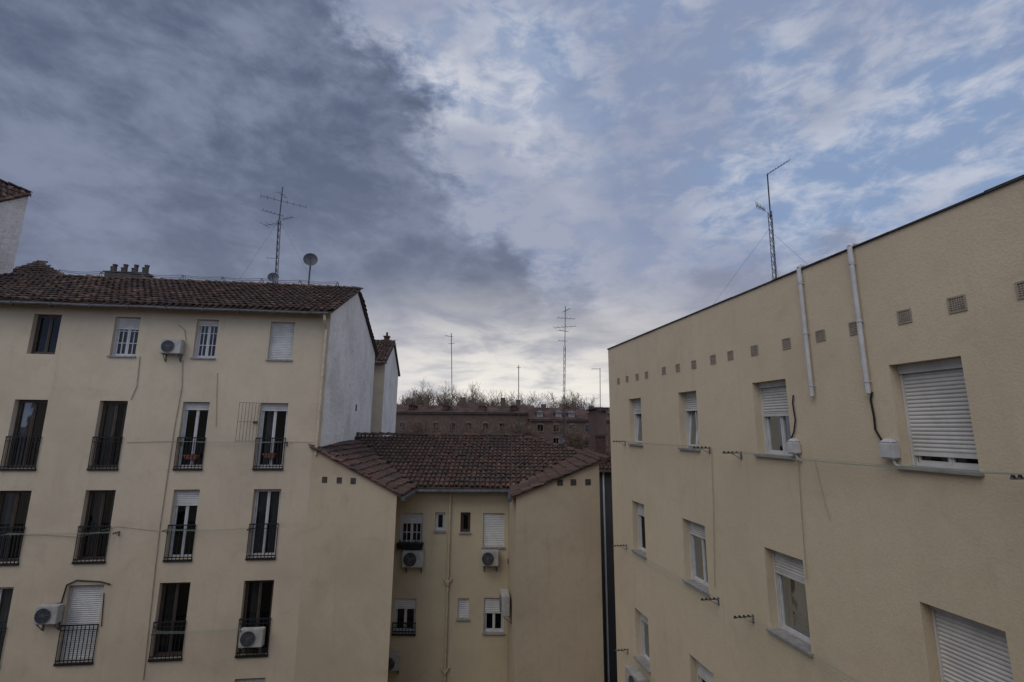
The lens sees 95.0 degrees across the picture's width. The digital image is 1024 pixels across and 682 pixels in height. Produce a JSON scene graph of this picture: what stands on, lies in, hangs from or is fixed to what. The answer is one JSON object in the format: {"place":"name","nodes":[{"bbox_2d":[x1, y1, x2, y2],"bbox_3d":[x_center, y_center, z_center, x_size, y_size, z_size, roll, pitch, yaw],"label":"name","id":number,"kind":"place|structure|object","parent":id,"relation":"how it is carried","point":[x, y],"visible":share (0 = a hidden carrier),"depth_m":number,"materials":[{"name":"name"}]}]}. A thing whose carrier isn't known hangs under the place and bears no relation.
{"place":"outdoors","nodes":[
{"label":"outdoors","id":0,"kind":"place"},
{"bbox_2d":[370,332,399,436],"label":"gabled building","id":1,"kind":"structure","parent":0,"point":[385,387],"depth_m":28.11,"materials":[{"name":"white paint"}]},
{"bbox_2d":[395,397,533,437],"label":"brick building","id":2,"kind":"structure","parent":0,"point":[464,411],"depth_m":90.83,"materials":[{"name":"brick"}]},
{"bbox_2d":[399,421,405,430],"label":"window","id":3,"kind":"structure","parent":2,"relation":"in","point":[403,422],"depth_m":90.60,"materials":[{"name":"glass"}]},
{"bbox_2d":[432,421,438,430],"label":"window","id":4,"kind":"structure","parent":2,"relation":"in","point":[434,422],"depth_m":90.56,"materials":[{"name":"glass"}]},
{"bbox_2d":[449,421,455,430],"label":"window","id":5,"kind":"structure","parent":2,"relation":"in","point":[454,423],"depth_m":90.52,"materials":[{"name":"glass"}]},
{"bbox_2d":[482,421,488,430],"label":"window","id":6,"kind":"structure","parent":2,"relation":"in","point":[484,421],"depth_m":90.59,"materials":[{"name":"stone"}]},
{"bbox_2d":[499,421,504,429],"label":"window","id":7,"kind":"structure","parent":2,"relation":"in","point":[501,424],"depth_m":90.70,"materials":[{"name":"glass"}]},
{"bbox_2d":[0,0,1023,408],"label":"sky","id":8,"kind":"structure","parent":0,"point":[483,170],"materials":[{"name":"blue"}]},
{"bbox_2d":[527,404,610,451],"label":"brick building","id":9,"kind":"structure","parent":0,"point":[542,418],"depth_m":82.78,"materials":[{"name":"brick"}]},
{"bbox_2d":[537,423,543,431],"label":"window","id":10,"kind":"structure","parent":9,"relation":"in","point":[540,426],"depth_m":82.64,"materials":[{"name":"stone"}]},
{"bbox_2d":[552,423,559,431],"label":"window","id":11,"kind":"structure","parent":9,"relation":"in","point":[555,429],"depth_m":82.78,"materials":[{"name":"glass"}]},
{"bbox_2d":[553,436,558,442],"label":"window","id":12,"kind":"structure","parent":9,"relation":"in","point":[555,439],"depth_m":82.38,"materials":[{"name":"glass"}]},
{"bbox_2d":[584,423,588,432],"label":"window","id":13,"kind":"structure","parent":9,"relation":"in","point":[586,425],"depth_m":82.74,"materials":[{"name":"glass"}]},
{"bbox_2d":[586,407,607,450],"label":"brick tower","id":14,"kind":"structure","parent":0,"point":[594,420],"depth_m":61.55,"materials":[{"name":"brown brick"}]},
{"bbox_2d":[583,433,617,681],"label":"building","id":15,"kind":"structure","parent":0,"point":[608,585],"depth_m":23.39,"materials":[{"name":"grey concrete"}]},
{"bbox_2d":[600,392,600,432],"bbox_3d":[4.589,3.858,25.327,0.508,4.799,0.250,3,-11,-11],"label":"television aerial","id":16,"kind":"object","parent":15,"relation":"attached to","point":[600,412],"visible":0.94,"depth_m":25.31,"materials":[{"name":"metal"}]},
{"bbox_2d":[607,174,1023,681],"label":"apartment building","id":17,"kind":"structure","parent":0,"point":[909,338],"depth_m":6.94,"materials":[{"name":"paint"}]},
{"bbox_2d":[615,648,654,681],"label":"clothesline","id":18,"kind":"object","parent":17,"relation":"attached to","point":[622,650],"visible":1,"depth_m":13.13,"materials":[{"name":"metal"}]},
{"bbox_2d":[628,399,642,445],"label":"window","id":19,"kind":"structure","parent":17,"relation":"in","point":[637,402],"depth_m":13.92,"materials":[{"name":"plastic"}]},
{"bbox_2d":[625,665,647,681],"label":"air conditioner","id":20,"kind":"object","parent":17,"relation":"attached to","point":[631,675],"visible":1,"depth_m":12.37,"materials":[{"name":"metal"}]},
{"bbox_2d":[631,502,646,558],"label":"window","id":21,"kind":"structure","parent":17,"relation":"in","point":[640,507],"depth_m":13.39,"materials":[{"name":"plastic"}]},
{"bbox_2d":[634,612,650,673],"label":"window","id":22,"kind":"structure","parent":17,"relation":"in","point":[644,660],"depth_m":12.90,"materials":[{"name":"plastic"}]},
{"bbox_2d":[613,440,710,453],"bbox_3d":[3.644,2.707,12.110,0.398,0.156,4.360,2,-11,-10],"label":"clothesline","id":23,"kind":"object","parent":17,"relation":"attached to","point":[694,447],"visible":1,"depth_m":10.86,"materials":[{"name":"metal"}]},
{"bbox_2d":[614,544,719,605],"bbox_3d":[3.600,5.675,11.659,0.398,0.156,4.466,2,-11,-10],"label":"clothesline","id":24,"kind":"object","parent":17,"relation":"attached to","point":[702,599],"visible":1,"depth_m":10.49,"materials":[{"name":"metal"}]},
{"bbox_2d":[678,392,700,450],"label":"window","id":25,"kind":"structure","parent":17,"relation":"in","point":[690,400],"depth_m":11.16,"materials":[{"name":"plastic"}]},
{"bbox_2d":[682,520,709,595],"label":"window","id":26,"kind":"structure","parent":17,"relation":"in","point":[698,557],"depth_m":10.65,"materials":[{"name":"plastic"}]},
{"bbox_2d":[696,660,713,681],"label":"window","id":27,"kind":"structure","parent":17,"relation":"in","point":[703,674],"depth_m":10.26,"materials":[{"name":"plastic"}]},
{"bbox_2d":[714,159,807,302],"bbox_3d":[6.840,-2.187,12.200,2.904,3.844,3.577,2,-11,-10],"label":"television aerial","id":28,"kind":"object","parent":17,"relation":"on","point":[772,239],"visible":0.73,"depth_m":11.59,"materials":[{"name":"metal"}]},
{"bbox_2d":[754,380,793,458],"bbox_3d":[4.759,1.388,8.364,0.433,1.342,0.920,2,-11,-10],"label":"window","id":29,"kind":"structure","parent":17,"relation":"in","point":[774,403],"depth_m":8.50,"materials":[{"name":"plastic"}]},
{"bbox_2d":[766,550,813,656],"bbox_3d":[4.732,4.284,7.858,0.440,1.379,0.959,2,-11,-10],"label":"window","id":30,"kind":"structure","parent":17,"relation":"in","point":[792,611],"depth_m":7.96,"materials":[{"name":"plastic"}]},
{"bbox_2d":[786,438,801,460],"bbox_3d":[4.631,1.785,7.707,0.136,0.362,0.194,2,-11,-10],"label":"utility box","id":31,"kind":"object","parent":17,"relation":"attached to","point":[793,445],"visible":0.97,"depth_m":7.66,"materials":[{"name":"grey plastic"}]},
{"bbox_2d":[733,614,858,681],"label":"clothesline","id":32,"kind":"object","parent":17,"relation":"attached to","point":[744,617],"visible":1,"depth_m":7.58,"materials":[{"name":"metal"}]},
{"bbox_2d":[722,451,1023,479],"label":"clothesline","id":33,"kind":"object","parent":17,"relation":"attached to","point":[1018,477],"visible":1,"depth_m":5.86,"materials":[{"name":"metal"}]},
{"bbox_2d":[878,438,900,466],"bbox_3d":[4.936,1.463,6.134,0.136,0.370,0.200,2,-11,-10],"label":"utility box","id":34,"kind":"object","parent":17,"relation":"attached to","point":[889,448],"visible":0.98,"depth_m":6.09,"materials":[{"name":"grey plastic"}]},
{"bbox_2d":[896,358,984,475],"bbox_3d":[5.264,0.915,5.760,0.438,1.342,0.946,2,-11,-10],"label":"window","id":35,"kind":"structure","parent":17,"relation":"in","point":[936,405],"depth_m":5.79,"materials":[{"name":"plastic"}]},
{"bbox_2d":[929,605,1013,681],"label":"window","id":36,"kind":"structure","parent":17,"relation":"in","point":[968,650],"depth_m":5.38,"materials":[{"name":"plastic"}]},
{"label":"ground","id":37,"kind":"structure","parent":0,"visible":0},
{"bbox_2d":[0,179,32,275],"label":"gabled building","id":38,"kind":"structure","parent":37,"relation":"on","point":[13,201],"depth_m":19.39,"materials":[{"name":"paint"}]},
{"bbox_2d":[0,264,378,681],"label":"apartment building","id":39,"kind":"structure","parent":37,"relation":"on","point":[104,407],"depth_m":15.34,"materials":[{"name":"beige paint"}]},
{"bbox_2d":[0,587,13,659],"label":"window","id":40,"kind":"structure","parent":39,"relation":"in","point":[8,594],"depth_m":14.35,"materials":[{"name":"black glass"}]},
{"bbox_2d":[0,491,31,565],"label":"window","id":41,"kind":"structure","parent":39,"relation":"in","point":[14,498],"depth_m":14.71,"materials":[{"name":"black glass"}]},
{"bbox_2d":[0,400,47,470],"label":"window","id":42,"kind":"structure","parent":39,"relation":"in","point":[29,421],"depth_m":15.12,"materials":[{"name":"black glass"}]},
{"bbox_2d":[13,260,62,273],"bbox_3d":[-21.477,-2.308,22.365,2.597,3.131,3.679,2,-10,-7],"label":"roof hut","id":43,"kind":"object","parent":39,"relation":"on","point":[39,266],"visible":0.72,"depth_m":21.46,"materials":[{"name":"brown tile"}]},
{"bbox_2d":[31,315,61,353],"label":"window","id":44,"kind":"structure","parent":39,"relation":"in","point":[48,326],"depth_m":15.75,"materials":[{"name":"black glass"}]},
{"bbox_2d":[33,604,64,630],"bbox_3d":[-13.875,8.310,14.051,0.620,0.750,0.316,2,-10,-7],"label":"air conditioner","id":45,"kind":"object","parent":39,"relation":"attached to","point":[48,614],"visible":1,"depth_m":13.96,"materials":[{"name":"metal"}]},
{"bbox_2d":[2,531,119,537],"bbox_3d":[-13.891,5.993,14.483,3.098,0.157,0.298,2,-10,-7],"label":"clothesline","id":46,"kind":"object","parent":39,"relation":"attached to","point":[10,534],"visible":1,"depth_m":14.43,"materials":[{"name":"metal"}]},
{"bbox_2d":[53,585,103,665],"bbox_3d":[-13.113,8.615,14.307,1.058,2.210,0.212,2,-10,-7],"label":"window","id":47,"kind":"structure","parent":39,"relation":"in","point":[80,630],"depth_m":14.35,"materials":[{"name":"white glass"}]},
{"bbox_2d":[71,490,115,563],"bbox_3d":[-13.130,5.858,14.931,0.936,2.182,0.454,2,-10,-7],"label":"window","id":48,"kind":"structure","parent":39,"relation":"in","point":[96,524],"depth_m":14.93,"materials":[{"name":"black glass"}]},
{"bbox_2d":[86,401,127,470],"bbox_3d":[-13.139,3.093,15.435,0.905,2.217,0.455,2,-10,-7],"label":"window","id":49,"kind":"structure","parent":39,"relation":"in","point":[108,439],"depth_m":15.44,"materials":[{"name":"brown glass"}]},
{"bbox_2d":[106,317,140,356],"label":"window","id":50,"kind":"structure","parent":39,"relation":"in","point":[129,324],"depth_m":16.02,"materials":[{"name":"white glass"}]},
{"bbox_2d":[147,582,190,661],"bbox_3d":[-10.597,8.700,14.659,0.959,2.212,0.340,2,-10,-7],"label":"window","id":51,"kind":"structure","parent":39,"relation":"in","point":[174,596],"depth_m":14.69,"materials":[{"name":"black glass"}]},
{"bbox_2d":[159,339,184,361],"bbox_3d":[-11.454,0.321,15.811,0.660,0.730,0.296,2,-10,-7],"label":"air conditioner","id":52,"kind":"object","parent":39,"relation":"attached to","point":[172,346],"visible":1,"depth_m":15.72,"materials":[{"name":"metal"}]},
{"bbox_2d":[162,490,199,561],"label":"window","id":53,"kind":"structure","parent":39,"relation":"in","point":[187,498],"depth_m":15.15,"materials":[{"name":"white glass"}]},
{"bbox_2d":[183,454,198,458],"bbox_3d":[-10.595,3.825,15.521,0.424,0.150,0.200,2,-10,-7],"label":"planter","id":54,"kind":"object","parent":39,"relation":"on","point":[190,457],"visible":0.95,"depth_m":15.45,"materials":[{"name":"ceramic"}]},
{"bbox_2d":[172,402,209,469],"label":"window","id":55,"kind":"structure","parent":39,"relation":"in","point":[198,406],"depth_m":15.63,"materials":[{"name":"white plastic"}]},
{"bbox_2d":[151,628,240,635],"bbox_3d":[-9.647,8.981,14.448,2.576,0.157,0.298,2,-10,-7],"label":"clothesline","id":56,"kind":"object","parent":39,"relation":"attached to","point":[183,632],"visible":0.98,"depth_m":14.36,"materials":[{"name":"metal"}]},
{"bbox_2d":[57,270,338,285],"bbox_3d":[-13.522,-2.518,20.559,11.633,0.629,0.277,2,-10,-7],"label":"wire rail","id":57,"kind":"object","parent":39,"relation":"on","point":[142,274],"visible":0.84,"depth_m":20.51,"materials":[{"name":"metal"}]},
{"bbox_2d":[190,320,218,358],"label":"window","id":58,"kind":"structure","parent":39,"relation":"in","point":[202,323],"depth_m":16.30,"materials":[{"name":"white plastic"}]},
{"bbox_2d":[162,527,251,533],"bbox_3d":[-9.725,6.072,14.969,2.547,0.157,0.298,2,-10,-7],"label":"clothesline","id":59,"kind":"object","parent":39,"relation":"attached to","point":[165,530],"visible":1,"depth_m":14.97,"materials":[{"name":"metal"}]},
{"bbox_2d":[177,441,287,445],"bbox_3d":[-9.219,3.400,15.518,3.354,0.157,0.298,2,-10,-7],"label":"clothesline","id":60,"kind":"object","parent":39,"relation":"attached to","point":[181,442],"visible":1,"depth_m":15.47,"materials":[{"name":"metal"}]},
{"bbox_2d":[236,678,265,681],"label":"window","id":61,"kind":"structure","parent":39,"relation":"in","point":[248,679],"depth_m":14.64,"materials":[{"name":"white plastic"}]},
{"bbox_2d":[238,627,265,654],"bbox_3d":[-8.076,9.328,14.549,0.700,0.770,0.229,2,-10,-7],"label":"air conditioner","id":62,"kind":"object","parent":39,"relation":"attached to","point":[251,637],"visible":1,"depth_m":14.49,"materials":[{"name":"metal"}]},
{"bbox_2d":[235,580,273,657],"bbox_3d":[-8.115,8.774,14.945,0.973,2.212,0.342,2,-10,-7],"label":"window","id":63,"kind":"structure","parent":39,"relation":"in","point":[258,598],"depth_m":15.04,"materials":[{"name":"black glass"}]},
{"bbox_2d":[245,489,280,559],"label":"window","id":64,"kind":"structure","parent":39,"relation":"in","point":[261,538],"depth_m":15.57,"materials":[{"name":"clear glass"}]},
{"bbox_2d":[262,453,276,457],"bbox_3d":[-8.166,3.853,15.808,0.384,0.150,0.200,2,-10,-7],"label":"planter","id":65,"kind":"object","parent":39,"relation":"on","point":[272,455],"visible":0.88,"depth_m":15.73,"materials":[{"name":"ceramic"}]},
{"bbox_2d":[252,403,287,469],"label":"window","id":66,"kind":"structure","parent":39,"relation":"in","point":[272,408],"depth_m":16.01,"materials":[{"name":"white glass"}]},
{"bbox_2d":[267,273,278,282],"bbox_3d":[-10.498,-2.631,20.584,0.339,0.805,0.336,-4,-11,25],"label":"satellite dish","id":67,"kind":"object","parent":39,"relation":"on","point":[272,277],"visible":0.94,"depth_m":20.66,"materials":[{"name":"paint"}]},
{"bbox_2d":[239,187,311,282],"bbox_3d":[-10.510,-4.608,21.445,3.459,5.160,1.013,4,-11,-17],"label":"television aerial","id":68,"kind":"object","parent":39,"relation":"on","point":[277,248],"visible":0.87,"depth_m":21.40,"materials":[{"name":"metal"}]},
{"bbox_2d":[265,322,294,360],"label":"window","id":69,"kind":"structure","parent":39,"relation":"in","point":[282,334],"depth_m":16.56,"materials":[{"name":"white plastic"}]},
{"bbox_2d":[303,253,317,284],"bbox_3d":[-9.142,-3.050,21.161,0.453,1.935,0.425,-4,-11,24],"label":"satellite dish","id":70,"kind":"object","parent":39,"relation":"on","point":[310,259],"visible":0.96,"depth_m":21.32,"materials":[{"name":"paint"}]},
{"bbox_2d":[399,390,422,404],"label":"bare tree","id":71,"kind":"object","parent":37,"relation":"on","point":[405,400],"visible":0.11,"depth_m":103.08,"materials":[{"name":"brown plant"}]},
{"bbox_2d":[396,417,443,436],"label":"bare tree","id":72,"kind":"object","parent":37,"relation":"on","point":[418,428],"visible":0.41,"depth_m":73.08,"materials":[{"name":"brown plant"}]},
{"bbox_2d":[400,378,443,404],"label":"bare tree","id":73,"kind":"object","parent":37,"relation":"on","point":[413,395],"visible":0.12,"depth_m":105.22,"materials":[{"name":"brown plant"}]},
{"bbox_2d":[414,380,458,405],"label":"bare tree","id":74,"kind":"object","parent":37,"relation":"on","point":[441,402],"visible":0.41,"depth_m":99.90,"materials":[{"name":"brown plant"}]},
{"bbox_2d":[294,432,608,681],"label":"courtyard building","id":75,"kind":"structure","parent":37,"relation":"on","point":[368,604],"depth_m":15.39,"materials":[{"name":"beige paint"}]},
{"bbox_2d":[388,653,399,673],"bbox_3d":[-4.055,10.959,15.860,0.502,0.700,0.426,1,-10,0],"label":"air conditioner","id":76,"kind":"object","parent":75,"relation":"attached to","point":[394,662],"visible":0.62,"depth_m":15.71,"materials":[{"name":"metal"}]},
{"bbox_2d":[391,598,416,635],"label":"window","id":77,"kind":"structure","parent":75,"relation":"in","point":[400,603],"depth_m":16.40,"materials":[{"name":"white glass"}]},
{"bbox_2d":[396,539,423,549],"bbox_3d":[-3.604,7.170,16.594,0.960,0.360,0.237,1,-10,0],"label":"window box","id":78,"kind":"object","parent":75,"relation":"attached to","point":[407,545],"visible":1,"depth_m":16.50,"materials":[{"name":"black metal"}]},
{"bbox_2d":[400,513,422,541],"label":"window","id":79,"kind":"structure","parent":75,"relation":"in","point":[412,518],"depth_m":16.98,"materials":[{"name":"white plastic"}]},
{"bbox_2d":[402,550,424,572],"bbox_3d":[-3.468,7.761,16.479,0.740,0.790,0.366,1,-10,0],"label":"air conditioner","id":80,"kind":"object","parent":75,"relation":"attached to","point":[412,558],"visible":1,"depth_m":16.35,"materials":[{"name":"metal"}]},
{"bbox_2d":[433,512,445,532],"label":"window","id":81,"kind":"structure","parent":75,"relation":"in","point":[437,529],"depth_m":16.98,"materials":[{"name":"white plastic"}]},
{"bbox_2d":[445,333,454,436],"bbox_3d":[-2.959,2.054,21.991,0.513,4.955,0.300,3,-11,-13],"label":"television aerial","id":82,"kind":"object","parent":75,"relation":"on","point":[451,378],"visible":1,"depth_m":22.11,"materials":[{"name":"metal"}]},
{"bbox_2d":[456,598,469,620],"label":"window","id":83,"kind":"structure","parent":75,"relation":"in","point":[463,603],"depth_m":16.44,"materials":[{"name":"white plastic"}]},
{"bbox_2d":[459,512,470,533],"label":"window","id":84,"kind":"structure","parent":75,"relation":"in","point":[465,516],"depth_m":17.01,"materials":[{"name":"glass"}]},
{"bbox_2d":[481,549,498,570],"bbox_3d":[-0.768,7.740,16.487,0.600,0.750,0.366,1,-10,0],"label":"air conditioner","id":85,"kind":"object","parent":75,"relation":"attached to","point":[489,557],"visible":1,"depth_m":16.36,"materials":[{"name":"metal"}]},
{"bbox_2d":[481,513,504,548],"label":"window","id":86,"kind":"structure","parent":75,"relation":"in","point":[493,523],"depth_m":16.93,"materials":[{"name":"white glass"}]},
{"bbox_2d":[482,598,504,634],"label":"window","id":87,"kind":"structure","parent":75,"relation":"in","point":[491,605],"depth_m":16.42,"materials":[{"name":"white plastic"}]},
{"bbox_2d":[499,588,511,623],"bbox_3d":[-0.221,8.709,15.405,0.366,0.850,0.800,2,-10,-6],"label":"air conditioner","id":88,"kind":"object","parent":75,"relation":"attached to","point":[504,602],"visible":1,"depth_m":15.07,"materials":[{"name":"metal"}]},
{"bbox_2d":[516,365,520,436],"bbox_3d":[0.302,2.821,21.952,0.189,3.421,0.150,5,-11,-21],"label":"television aerial","id":89,"kind":"object","parent":75,"relation":"on","point":[518,399],"visible":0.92,"depth_m":21.95,"materials":[{"name":"metal"}]},
{"bbox_2d":[558,438,564,446],"bbox_3d":[2.144,4.454,20.390,0.261,0.498,0.247,6,-12,-27],"label":"satellite dish","id":90,"kind":"object","parent":75,"relation":"on","point":[561,441],"visible":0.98,"depth_m":20.43,"materials":[{"name":"paint"}]},
{"bbox_2d":[555,306,574,447],"bbox_3d":[2.394,1.697,21.132,1.060,6.723,0.674,-2,-11,14],"label":"television aerial","id":91,"kind":"object","parent":75,"relation":"on","point":[563,373],"visible":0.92,"depth_m":21.24,"materials":[{"name":"metal"}]},
{"bbox_2d":[434,381,479,405],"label":"bare tree","id":92,"kind":"object","parent":37,"relation":"on","point":[456,399],"visible":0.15,"depth_m":104.99,"materials":[{"name":"brown plant"}]},
{"bbox_2d":[455,384,507,405],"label":"bare tree","id":93,"kind":"object","parent":37,"relation":"on","point":[478,397],"visible":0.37,"depth_m":102.26,"materials":[{"name":"brown plant"}]},
{"bbox_2d":[478,390,510,405],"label":"bare tree","id":94,"kind":"object","parent":37,"relation":"on","point":[489,400],"visible":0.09,"depth_m":104.37,"materials":[{"name":"brown plant"}]},
{"bbox_2d":[481,417,528,437],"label":"bare tree","id":95,"kind":"object","parent":37,"relation":"on","point":[510,428],"visible":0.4,"depth_m":72.78,"materials":[{"name":"brown plant"}]},
{"bbox_2d":[500,389,533,405],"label":"bare tree","id":96,"kind":"object","parent":37,"relation":"on","point":[512,400],"visible":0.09,"depth_m":102.90,"materials":[{"name":"brown plant"}]},
{"bbox_2d":[507,394,535,405],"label":"bare tree","id":97,"kind":"object","parent":37,"relation":"on","point":[521,396],"visible":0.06,"depth_m":103.09,"materials":[{"name":"brown plant"}]},
{"bbox_2d":[512,420,543,442],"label":"bare tree","id":98,"kind":"object","parent":37,"relation":"on","point":[529,433],"visible":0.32,"depth_m":75.32,"materials":[{"name":"brown plant"}]},
{"bbox_2d":[523,391,566,407],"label":"bare tree","id":99,"kind":"object","parent":37,"relation":"on","point":[549,405],"visible":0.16,"depth_m":96.19,"materials":[{"name":"brown plant"}]},
{"bbox_2d":[550,420,588,449],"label":"bare tree","id":100,"kind":"object","parent":37,"relation":"on","point":[572,439],"visible":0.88,"depth_m":71.14,"materials":[{"name":"brown plant"}]},
{"bbox_2d":[557,389,593,408],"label":"bare tree","id":101,"kind":"object","parent":37,"relation":"on","point":[574,398],"visible":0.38,"depth_m":95.98,"materials":[{"name":"brown plant"}]},
{"bbox_2d":[577,395,599,408],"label":"bare tree","id":102,"kind":"object","parent":37,"relation":"on","point":[587,403],"visible":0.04,"depth_m":95.15,"materials":[{"name":"brown plant"}]}
]}

